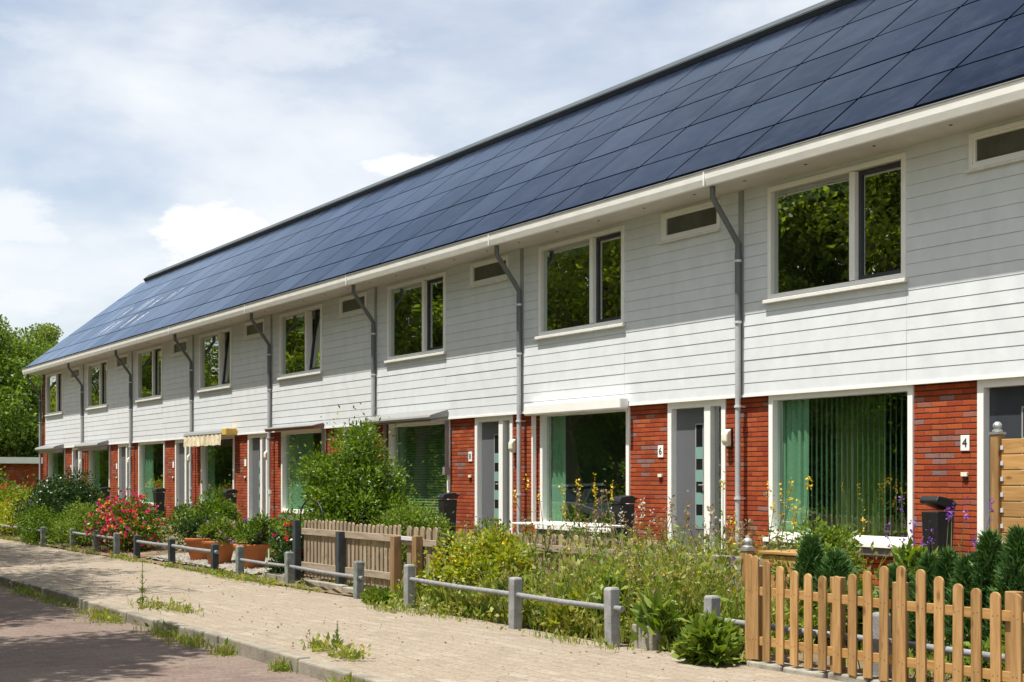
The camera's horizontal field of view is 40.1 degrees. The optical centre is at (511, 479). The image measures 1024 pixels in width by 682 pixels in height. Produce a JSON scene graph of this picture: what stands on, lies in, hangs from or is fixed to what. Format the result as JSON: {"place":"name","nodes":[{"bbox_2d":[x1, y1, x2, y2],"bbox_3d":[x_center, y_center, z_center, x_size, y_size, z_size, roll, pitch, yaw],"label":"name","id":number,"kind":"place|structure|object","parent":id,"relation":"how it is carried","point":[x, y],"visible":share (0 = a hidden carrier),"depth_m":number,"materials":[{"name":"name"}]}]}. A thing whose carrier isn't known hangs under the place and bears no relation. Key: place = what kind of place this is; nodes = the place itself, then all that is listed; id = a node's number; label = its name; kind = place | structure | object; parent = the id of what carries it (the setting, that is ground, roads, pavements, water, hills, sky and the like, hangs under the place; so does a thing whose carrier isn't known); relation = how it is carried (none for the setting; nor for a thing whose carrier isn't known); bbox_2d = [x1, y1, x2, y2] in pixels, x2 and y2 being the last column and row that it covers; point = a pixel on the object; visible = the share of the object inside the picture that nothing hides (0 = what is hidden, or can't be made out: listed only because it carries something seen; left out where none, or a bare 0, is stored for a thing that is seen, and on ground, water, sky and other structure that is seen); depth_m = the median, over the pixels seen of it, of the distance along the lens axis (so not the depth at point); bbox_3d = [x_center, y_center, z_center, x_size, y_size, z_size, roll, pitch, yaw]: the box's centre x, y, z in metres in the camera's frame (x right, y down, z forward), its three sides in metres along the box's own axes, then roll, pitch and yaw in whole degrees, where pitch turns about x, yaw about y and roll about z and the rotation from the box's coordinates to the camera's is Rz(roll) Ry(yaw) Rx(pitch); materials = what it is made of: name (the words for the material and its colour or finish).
{"place":"outdoors","nodes":[
{"label":"outdoors","id":0,"kind":"place"},
{"bbox_2d":[22,255,196,485],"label":"terraced house","id":1,"kind":"structure","parent":0,"point":[61,422],"depth_m":48.76,"materials":[{"name":"wood"}]},
{"bbox_2d":[45,371,62,416],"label":"window","id":2,"kind":"structure","parent":1,"relation":"in","point":[54,381],"depth_m":49.37,"materials":[{"name":"glass"}]},
{"bbox_2d":[48,448,64,485],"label":"window","id":3,"kind":"structure","parent":1,"relation":"in","point":[56,461],"depth_m":49.44,"materials":[{"name":"green glass"}]},
{"bbox_2d":[63,231,255,503],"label":"terraced house","id":4,"kind":"structure","parent":0,"point":[104,408],"depth_m":43.85,"materials":[{"name":"wood"}]},
{"bbox_2d":[86,359,107,409],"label":"window","id":5,"kind":"structure","parent":4,"relation":"in","point":[97,372],"depth_m":44.65,"materials":[{"name":"glass"}]},
{"bbox_2d":[89,445,109,489],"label":"window","id":6,"kind":"structure","parent":4,"relation":"in","point":[99,460],"depth_m":44.67,"materials":[{"name":"green glass"}]},
{"bbox_2d":[0,585,325,681],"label":"road","id":7,"kind":"structure","parent":0,"point":[40,641],"depth_m":12.90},
{"bbox_2d":[110,202,328,525],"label":"terraced house","id":8,"kind":"structure","parent":0,"point":[158,401],"depth_m":39.16,"materials":[{"name":"wood"}]},
{"bbox_2d":[135,345,162,401],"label":"window","id":9,"kind":"structure","parent":8,"relation":"in","point":[149,361],"depth_m":40.02,"materials":[{"name":"glass"}]},
{"bbox_2d":[138,441,165,510],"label":"window","id":10,"kind":"structure","parent":8,"relation":"in","point":[148,448],"depth_m":40.74,"materials":[{"name":"green glass"}]},
{"bbox_2d":[169,165,418,521],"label":"terraced house","id":11,"kind":"structure","parent":0,"point":[226,435],"depth_m":34.64,"materials":[{"name":"white wood"}]},
{"bbox_2d":[197,327,231,392],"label":"window","id":12,"kind":"structure","parent":11,"relation":"in","point":[215,360],"depth_m":35.43,"materials":[{"name":"glass"}]},
{"bbox_2d":[201,436,234,501],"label":"window","id":13,"kind":"structure","parent":11,"relation":"in","point":[211,449],"depth_m":36.23,"materials":[{"name":"white paint"}]},
{"bbox_2d":[240,116,539,522],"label":"terraced house","id":14,"kind":"structure","parent":0,"point":[318,355],"depth_m":30.43,"materials":[{"name":"wood"}]},
{"bbox_2d":[277,304,321,379],"bbox_3d":[-4.555,-2.980,30.788,0.313,1.480,2.380,0,0,-32],"label":"window","id":15,"kind":"structure","parent":14,"relation":"in","point":[300,355],"depth_m":30.82,"materials":[{"name":"white glass"}]},
{"bbox_2d":[278,429,325,519],"bbox_3d":[-4.535,-0.095,30.771,0.259,1.970,2.490,0,0,-32],"label":"window","id":16,"kind":"structure","parent":14,"relation":"in","point":[301,437],"depth_m":31.50,"materials":[{"name":"glass"}]},
{"bbox_2d":[337,291,366,318],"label":"window","id":17,"kind":"structure","parent":14,"relation":"in","point":[348,305],"depth_m":28.57,"materials":[{"name":"white paint"}]},
{"bbox_2d":[0,0,823,341],"label":"sky","id":18,"kind":"structure","parent":0,"point":[139,139],"materials":[{"name":"white"}]},
{"bbox_2d":[0,539,842,681],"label":"sidewalk","id":19,"kind":"structure","parent":0,"point":[483,660],"depth_m":13.92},
{"bbox_2d":[107,550,645,661],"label":"grass","id":20,"kind":"structure","parent":19,"relation":"on","point":[348,652],"depth_m":15.32,"materials":[{"name":"green plant"}]},
{"bbox_2d":[360,586,394,604],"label":"weed plant","id":21,"kind":"object","parent":19,"relation":"on","point":[370,594],"visible":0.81,"depth_m":16.80,"materials":[{"name":"green plant"}]},
{"bbox_2d":[0,535,755,666],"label":"grass","id":22,"kind":"structure","parent":19,"relation":"on","point":[211,571],"depth_m":21.45,"materials":[{"name":"green plant"}]},
{"bbox_2d":[543,584,602,634],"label":"weed plant","id":23,"kind":"object","parent":19,"relation":"on","point":[552,619],"visible":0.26,"depth_m":13.59,"materials":[{"name":"green plant"}]},
{"bbox_2d":[632,624,661,650],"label":"edging block","id":24,"kind":"structure","parent":19,"relation":"on","point":[641,642],"depth_m":12.44,"materials":[{"name":"concrete"}]},
{"bbox_2d":[669,607,744,665],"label":"weed plant","id":25,"kind":"object","parent":19,"relation":"on","point":[707,638],"visible":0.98,"depth_m":11.43,"materials":[{"name":"green plant"}]},
{"bbox_2d":[747,660,891,681],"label":"edging kerb","id":26,"kind":"structure","parent":19,"relation":"on","point":[802,671],"depth_m":10.78,"materials":[{"name":"concrete"}]},
{"bbox_2d":[0,525,989,681],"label":"garden ground","id":27,"kind":"structure","parent":0,"point":[162,550],"depth_m":21.24,"materials":[{"name":"brown soil"}]},
{"bbox_2d":[0,491,31,537],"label":"bush","id":28,"kind":"object","parent":27,"relation":"on","point":[6,518],"visible":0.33,"depth_m":35.87,"materials":[{"name":"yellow plant"}]},
{"bbox_2d":[0,474,38,513],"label":"bush","id":29,"kind":"object","parent":27,"relation":"on","point":[11,492],"visible":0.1,"depth_m":39.77,"materials":[{"name":"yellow plant"}]},
{"bbox_2d":[12,503,66,544],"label":"bush","id":30,"kind":"object","parent":27,"relation":"on","point":[38,520],"visible":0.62,"depth_m":32.43,"materials":[{"name":"green plant"}]},
{"bbox_2d":[10,467,105,535],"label":"bush","id":31,"kind":"object","parent":27,"relation":"on","point":[55,495],"visible":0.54,"depth_m":33.70,"materials":[{"name":"green plant"}]},
{"bbox_2d":[43,497,104,546],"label":"bush","id":32,"kind":"object","parent":27,"relation":"on","point":[63,525],"visible":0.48,"depth_m":30.37,"materials":[{"name":"green plant"}]},
{"bbox_2d":[69,528,119,555],"bbox_3d":[-8.494,1.338,28.522,0.130,0.625,3.527,0,0,-31],"label":"knee rail","id":33,"kind":"object","parent":27,"relation":"on","point":[116,542],"visible":0.67,"depth_m":28.39,"materials":[{"name":"grey metal"}]},
{"bbox_2d":[78,485,184,551],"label":"rose bush","id":34,"kind":"object","parent":27,"relation":"on","point":[125,518],"visible":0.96,"depth_m":28.03,"materials":[{"name":"green plant"}]},
{"bbox_2d":[133,535,218,570],"bbox_3d":[-5.835,1.340,24.298,0.154,0.620,4.587,0,0,-31],"label":"knee rail","id":35,"kind":"object","parent":27,"relation":"on","point":[172,546],"visible":0.77,"depth_m":24.46,"materials":[{"name":"grey metal"}]},
{"bbox_2d":[156,480,248,551],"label":"bush","id":36,"kind":"object","parent":27,"relation":"on","point":[220,507],"visible":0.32,"depth_m":26.85,"materials":[{"name":"green plant"}]},
{"bbox_2d":[146,551,328,573],"bbox_3d":[-4.723,1.388,24.033,1.520,0.131,5.400,0,0,-32],"label":"gravel bed","id":37,"kind":"object","parent":27,"relation":"on","point":[255,571],"visible":0.27,"depth_m":23.66,"materials":[{"name":"white gravel"}]},
{"bbox_2d":[184,537,216,560],"bbox_3d":[-5.469,1.232,24.689,0.585,0.405,0.585,0,0,-32],"label":"terracotta pot","id":38,"kind":"object","parent":37,"relation":"on","point":[195,542],"visible":0.47,"depth_m":24.48,"materials":[{"name":"orange ceramic"}]},
{"bbox_2d":[177,513,215,539],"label":"potted plant","id":39,"kind":"object","parent":38,"relation":"in","point":[193,525],"visible":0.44,"depth_m":24.62,"materials":[{"name":"green plant"}]},
{"bbox_2d":[202,540,236,563],"bbox_3d":[-4.923,1.238,23.615,0.585,0.405,0.585,0,0,-32],"label":"terracotta pot","id":40,"kind":"object","parent":37,"relation":"on","point":[226,550],"visible":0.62,"depth_m":23.44,"materials":[{"name":"orange ceramic"}]},
{"bbox_2d":[193,515,240,545],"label":"potted plant","id":41,"kind":"object","parent":40,"relation":"in","point":[218,529],"visible":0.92,"depth_m":23.46,"materials":[{"name":"green plant"}]},
{"bbox_2d":[233,543,269,568],"bbox_3d":[-4.162,1.236,22.440,0.585,0.405,0.585,0,0,-32],"label":"terracotta pot","id":42,"kind":"object","parent":37,"relation":"on","point":[256,552],"visible":0.65,"depth_m":22.25,"materials":[{"name":"orange ceramic"}]},
{"bbox_2d":[226,509,281,546],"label":"potted plant","id":43,"kind":"object","parent":42,"relation":"in","point":[256,530],"visible":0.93,"depth_m":22.31,"materials":[{"name":"green plant"}]},
{"bbox_2d":[265,520,308,576],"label":"bush","id":44,"kind":"object","parent":27,"relation":"on","point":[280,549],"visible":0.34,"depth_m":20.60,"materials":[{"name":"green plant"}]},
{"bbox_2d":[236,545,364,598],"bbox_3d":[-2.997,1.333,19.522,0.169,0.634,4.700,0,0,-30],"label":"knee rail","id":45,"kind":"object","parent":27,"relation":"on","point":[357,576],"visible":0.76,"depth_m":19.77,"materials":[{"name":"grey metal"}]},
{"bbox_2d":[292,519,402,595],"bbox_3d":[-2.233,1.128,18.695,0.188,1.145,3.280,0,0,-32],"label":"picket fence","id":46,"kind":"object","parent":27,"relation":"on","point":[316,533],"visible":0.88,"depth_m":18.73,"materials":[{"name":"brown wood"}]},
{"bbox_2d":[276,402,423,566],"bbox_3d":[-2.373,0.113,21.675,2.367,2.628,2.463,0,0,2],"label":"bush","id":47,"kind":"object","parent":27,"relation":"on","point":[341,487],"visible":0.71,"depth_m":21.37,"materials":[{"name":"green plant"}]},
{"bbox_2d":[366,490,457,570],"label":"bush","id":48,"kind":"object","parent":27,"relation":"on","point":[404,517],"visible":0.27,"depth_m":20.17,"materials":[{"name":"green plant"}]},
{"bbox_2d":[401,526,437,594],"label":"picket fence","id":49,"kind":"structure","parent":27,"relation":"on","point":[416,543],"depth_m":16.81,"materials":[{"name":"brown wood"}]},
{"bbox_2d":[437,492,458,541],"bbox_3d":[-1.092,0.750,24.099,0.321,1.043,0.249,0,0,-27],"label":"wheelie bin","id":50,"kind":"object","parent":27,"relation":"on","point":[448,507],"visible":0.56,"depth_m":24.01,"materials":[{"name":"black plastic"}]},
{"bbox_2d":[414,520,548,592],"bbox_3d":[-0.385,0.973,16.159,1.248,1.039,2.163,0,0,-32],"label":"bush","id":51,"kind":"object","parent":27,"relation":"on","point":[461,557],"visible":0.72,"depth_m":15.85,"materials":[{"name":"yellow plant"}]},
{"bbox_2d":[387,557,676,642],"bbox_3d":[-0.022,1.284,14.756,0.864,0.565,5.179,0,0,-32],"label":"weeds","id":52,"kind":"object","parent":27,"relation":"on","point":[473,601],"visible":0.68,"depth_m":14.70,"materials":[{"name":"green plant"}]},
{"bbox_2d":[463,505,615,584],"bbox_3d":[0.316,0.865,15.325,1.513,1.193,1.627,0,0,-32],"label":"weed stalk","id":53,"kind":"object","parent":27,"relation":"on","point":[529,559],"visible":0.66,"depth_m":14.98,"materials":[{"name":"green plant"}]},
{"bbox_2d":[455,529,671,587],"bbox_3d":[0.486,1.221,17.171,0.145,1.118,4.550,0,0,-32],"label":"picket fence","id":54,"kind":"object","parent":27,"relation":"on","point":[557,544],"visible":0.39,"depth_m":16.95,"materials":[{"name":"brown wood"}]},
{"bbox_2d":[512,473,614,578],"bbox_3d":[0.893,0.648,16.941,1.670,1.461,1.042,0,0,43],"label":"flowering plant","id":55,"kind":"object","parent":27,"relation":"on","point":[582,515],"visible":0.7,"depth_m":17.10,"materials":[{"name":"green plant"}]},
{"bbox_2d":[560,500,653,579],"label":"weed stalk","id":56,"kind":"object","parent":27,"relation":"on","point":[590,553],"visible":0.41,"depth_m":14.32,"materials":[{"name":"green plant"}]},
{"bbox_2d":[589,574,644,625],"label":"weed plant","id":57,"kind":"object","parent":27,"relation":"on","point":[605,585],"visible":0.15,"depth_m":13.36,"materials":[{"name":"green plant"}]},
{"bbox_2d":[610,495,636,545],"bbox_3d":[1.571,0.750,19.786,0.321,1.043,0.249,0,0,-32],"label":"wheelie bin","id":58,"kind":"object","parent":27,"relation":"on","point":[628,509],"visible":0.55,"depth_m":19.69,"materials":[{"name":"black plastic"}]},
{"bbox_2d":[574,481,690,573],"bbox_3d":[1.406,0.702,15.518,1.133,1.392,1.522,0,0,16],"label":"flowering plant","id":59,"kind":"object","parent":27,"relation":"on","point":[625,524],"visible":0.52,"depth_m":15.43,"materials":[{"name":"green plant"}]},
{"bbox_2d":[492,515,791,644],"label":"weeds","id":60,"kind":"object","parent":27,"relation":"on","point":[622,571],"visible":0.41,"depth_m":13.40,"materials":[{"name":"green plant"}]},
{"bbox_2d":[619,586,690,651],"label":"weed plant","id":61,"kind":"object","parent":27,"relation":"on","point":[648,607],"visible":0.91,"depth_m":12.40,"materials":[{"name":"green plant"}]},
{"bbox_2d":[479,511,900,591],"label":"weeds","id":62,"kind":"object","parent":27,"relation":"on","point":[772,543],"visible":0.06,"depth_m":16.79,"materials":[{"name":"green plant"}]},
{"bbox_2d":[633,508,771,592],"bbox_3d":[1.718,0.856,13.437,1.135,1.173,1.097,0,0,-32],"label":"flowering plant","id":63,"kind":"object","parent":27,"relation":"on","point":[670,548],"visible":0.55,"depth_m":13.34,"materials":[{"name":"green plant"}]},
{"bbox_2d":[683,501,786,578],"bbox_3d":[2.385,0.784,14.410,0.931,1.255,1.099,0,0,30],"label":"flowering plant","id":64,"kind":"object","parent":27,"relation":"on","point":[750,521],"visible":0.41,"depth_m":14.25,"materials":[{"name":"green plant"}]},
{"bbox_2d":[675,570,829,653],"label":"weeds","id":65,"kind":"object","parent":27,"relation":"on","point":[731,606],"visible":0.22,"depth_m":12.22,"materials":[{"name":"green plant"}]},
{"bbox_2d":[716,471,865,579],"bbox_3d":[2.696,0.644,14.118,1.689,1.458,0.996,0,0,37],"label":"flowering plant","id":66,"kind":"object","parent":27,"relation":"on","point":[781,527],"visible":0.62,"depth_m":14.07,"materials":[{"name":"green plant"}]},
{"bbox_2d":[785,532,829,622],"bbox_3d":[2.609,0.957,12.248,0.496,1.013,0.516,0,0,37],"label":"dwarf conifer","id":67,"kind":"object","parent":27,"relation":"on","point":[810,556],"visible":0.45,"depth_m":12.18,"materials":[{"name":"green plant"}]},
{"bbox_2d":[759,549,857,605],"bbox_3d":[2.739,1.073,12.974,0.638,0.815,0.640,0,0,-32],"label":"wooden planter","id":68,"kind":"object","parent":27,"relation":"on","point":[789,558],"visible":0.08,"depth_m":12.86,"materials":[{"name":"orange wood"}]},
{"bbox_2d":[769,515,867,575],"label":"bush","id":69,"kind":"object","parent":68,"relation":"in","point":[835,536],"visible":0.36,"depth_m":12.83,"materials":[{"name":"green plant"}]},
{"bbox_2d":[803,546,860,640],"bbox_3d":[2.798,1.015,12.050,0.693,0.891,0.704,0,0,20],"label":"dwarf conifer","id":70,"kind":"object","parent":27,"relation":"on","point":[837,563],"visible":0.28,"depth_m":11.97,"materials":[{"name":"green plant"}]},
{"bbox_2d":[799,570,891,649],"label":"bush","id":71,"kind":"object","parent":27,"relation":"on","point":[859,615],"visible":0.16,"depth_m":11.56,"materials":[{"name":"green plant"}]},
{"bbox_2d":[704,595,1004,678],"bbox_3d":[2.756,1.305,10.399,0.126,0.690,4.045,0,0,-32],"label":"knee rail","id":72,"kind":"object","parent":27,"relation":"on","point":[711,602],"visible":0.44,"depth_m":10.42,"materials":[{"name":"grey concrete"}]},
{"bbox_2d":[774,634,988,681],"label":"weeds","id":73,"kind":"object","parent":27,"relation":"on","point":[928,656],"visible":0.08,"depth_m":10.51,"materials":[{"name":"green plant"}]},
{"bbox_2d":[873,561,914,652],"bbox_3d":[3.101,1.057,11.339,0.544,0.818,0.505,0,0,29],"label":"dwarf conifer","id":74,"kind":"object","parent":27,"relation":"on","point":[892,568],"visible":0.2,"depth_m":11.28,"materials":[{"name":"green plant"}]},
{"bbox_2d":[874,536,965,622],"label":"bush","id":75,"kind":"object","parent":27,"relation":"on","point":[899,553],"visible":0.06,"depth_m":11.76,"materials":[{"name":"green plant"}]},
{"bbox_2d":[909,550,950,654],"bbox_3d":[3.306,1.009,11.105,0.480,0.908,0.454,0,0,-10],"label":"dwarf conifer","id":76,"kind":"object","parent":27,"relation":"on","point":[926,561],"visible":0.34,"depth_m":11.05,"materials":[{"name":"green plant"}]},
{"bbox_2d":[920,496,956,553],"bbox_3d":[4.589,0.723,15.091,0.319,1.091,0.249,0,0,-29],"label":"wheelie bin","id":77,"kind":"object","parent":27,"relation":"on","point":[936,522],"visible":0.62,"depth_m":14.99,"materials":[{"name":"black plastic"}]},
{"bbox_2d":[885,495,993,568],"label":"flowering plant","id":78,"kind":"object","parent":27,"relation":"on","point":[947,514],"visible":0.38,"depth_m":11.98,"materials":[{"name":"green plant"}]},
{"bbox_2d":[926,544,964,653],"bbox_3d":[3.413,0.981,11.000,0.476,0.959,0.465,0,0,4],"label":"dwarf conifer","id":79,"kind":"object","parent":27,"relation":"on","point":[944,565],"visible":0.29,"depth_m":10.96,"materials":[{"name":"green plant"}]},
{"bbox_2d":[944,550,988,661],"bbox_3d":[3.494,1.002,10.720,0.538,0.928,0.566,0,0,42],"label":"dwarf conifer","id":80,"kind":"object","parent":27,"relation":"on","point":[961,573],"visible":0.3,"depth_m":10.67,"materials":[{"name":"green plant"}]},
{"bbox_2d":[963,528,1003,648],"bbox_3d":[3.623,0.910,10.613,0.518,1.106,0.543,0,0,37],"label":"dwarf conifer","id":81,"kind":"object","parent":27,"relation":"on","point":[986,553],"visible":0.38,"depth_m":10.54,"materials":[{"name":"green plant"}]},
{"bbox_2d":[982,522,1023,640],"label":"dwarf conifer","id":82,"kind":"object","parent":27,"relation":"on","point":[1011,567],"visible":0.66,"depth_m":10.28,"materials":[{"name":"green plant"}]},
{"bbox_2d":[989,422,1023,543],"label":"privacy screen","id":83,"kind":"object","parent":27,"relation":"on","point":[1006,469],"visible":0.57,"depth_m":13.12,"materials":[{"name":"orange wood"}]},
{"bbox_2d":[345,49,704,539],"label":"terraced house","id":84,"kind":"structure","parent":0,"point":[443,365],"depth_m":25.13,"materials":[{"name":"white wood"}]},
{"bbox_2d":[384,272,445,362],"bbox_3d":[-1.773,-2.980,26.160,0.185,1.480,2.380,0,0,-32],"label":"window","id":85,"kind":"structure","parent":84,"relation":"in","point":[416,308],"depth_m":26.16,"materials":[{"name":"white paint"}]},
{"bbox_2d":[389,419,449,526],"bbox_3d":[-1.711,-0.095,26.169,0.290,1.970,2.490,0,0,-32],"label":"window","id":86,"kind":"structure","parent":84,"relation":"in","point":[403,427],"depth_m":26.27,"materials":[{"name":"glass"}]},
{"bbox_2d":[467,254,508,288],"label":"window","id":87,"kind":"structure","parent":84,"relation":"in","point":[489,271],"depth_m":23.92,"materials":[{"name":"white paint"}]},
{"bbox_2d":[488,0,917,555],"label":"terraced house","id":88,"kind":"structure","parent":0,"point":[625,320],"depth_m":20.48,"materials":[{"name":"white wood"}]},
{"bbox_2d":[535,225,624,339],"bbox_3d":[1.064,-2.980,21.565,0.185,1.480,2.380,0,0,-32],"label":"window","id":89,"kind":"structure","parent":88,"relation":"in","point":[581,280],"depth_m":21.54,"materials":[{"name":"white paint"}]},
{"bbox_2d":[535,406,629,538],"bbox_3d":[1.125,-0.095,21.573,0.287,1.970,2.490,0,0,-32],"label":"window","id":90,"kind":"structure","parent":88,"relation":"in","point":[558,423],"depth_m":22.46,"materials":[{"name":"glass"}]},
{"bbox_2d":[658,199,720,243],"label":"window","id":91,"kind":"structure","parent":88,"relation":"in","point":[700,219],"depth_m":19.29,"materials":[{"name":"white paint"}]},
{"bbox_2d":[703,0,1023,585],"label":"terraced house","id":92,"kind":"structure","parent":0,"point":[878,180],"depth_m":16.42,"materials":[{"name":"white wood"}]},
{"bbox_2d":[762,152,907,303],"bbox_3d":[3.901,-2.980,16.971,0.185,1.480,2.380,0,0,-32],"label":"window","id":93,"kind":"structure","parent":92,"relation":"in","point":[844,229],"depth_m":16.92,"materials":[{"name":"white paint"}]},
{"bbox_2d":[763,385,913,556],"bbox_3d":[4.091,-0.095,17.058,0.590,1.970,2.490,0,0,-32],"label":"window","id":94,"kind":"structure","parent":92,"relation":"in","point":[860,422],"depth_m":17.26,"materials":[{"name":"glass"}]},
{"bbox_2d":[964,120,1023,173],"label":"window","id":95,"kind":"structure","parent":92,"relation":"in","point":[1004,144],"depth_m":14.91,"materials":[{"name":"white paint"}]},
{"label":"ground","id":96,"kind":"structure","parent":0,"visible":0},
{"bbox_2d":[0,457,42,490],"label":"garage","id":97,"kind":"structure","parent":96,"relation":"on","point":[17,469],"depth_m":67.67,"materials":[{"name":"red brick"}]},
{"bbox_2d":[0,314,43,456],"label":"broadleaf tree","id":98,"kind":"object","parent":96,"relation":"on","point":[21,389],"visible":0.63,"depth_m":70.32,"materials":[{"name":"green plant"}]},
{"bbox_2d":[0,327,55,456],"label":"broadleaf tree","id":99,"kind":"object","parent":96,"relation":"on","point":[39,344],"visible":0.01,"depth_m":78.70,"materials":[{"name":"green plant"}]},
{"bbox_2d":[25,322,63,346],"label":"airy tree","id":100,"kind":"object","parent":96,"relation":"on","point":[50,333],"visible":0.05,"depth_m":96.97,"materials":[{"name":"green plant"}]},
{"bbox_2d":[0,581,365,681],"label":"grass","id":101,"kind":"structure","parent":96,"relation":"on","point":[96,614],"depth_m":14.40,"materials":[{"name":"green plant"}]},
{"bbox_2d":[0,575,394,681],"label":"kerb","id":102,"kind":"structure","parent":96,"relation":"on","point":[305,665],"depth_m":13.23,"materials":[{"name":"concrete"}]},
{"bbox_2d":[404,564,624,647],"bbox_3d":[-0.134,1.312,14.451,0.145,0.675,4.440,0,0,-30],"label":"knee rail","id":103,"kind":"object","parent":96,"relation":"on","point":[611,607],"visible":0.74,"depth_m":14.05,"materials":[{"name":"grey concrete"}]},
{"bbox_2d":[745,554,1023,681],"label":"picket fence","id":104,"kind":"object","parent":96,"relation":"on","point":[760,592],"visible":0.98,"depth_m":10.13,"materials":[{"name":"orange wood"}]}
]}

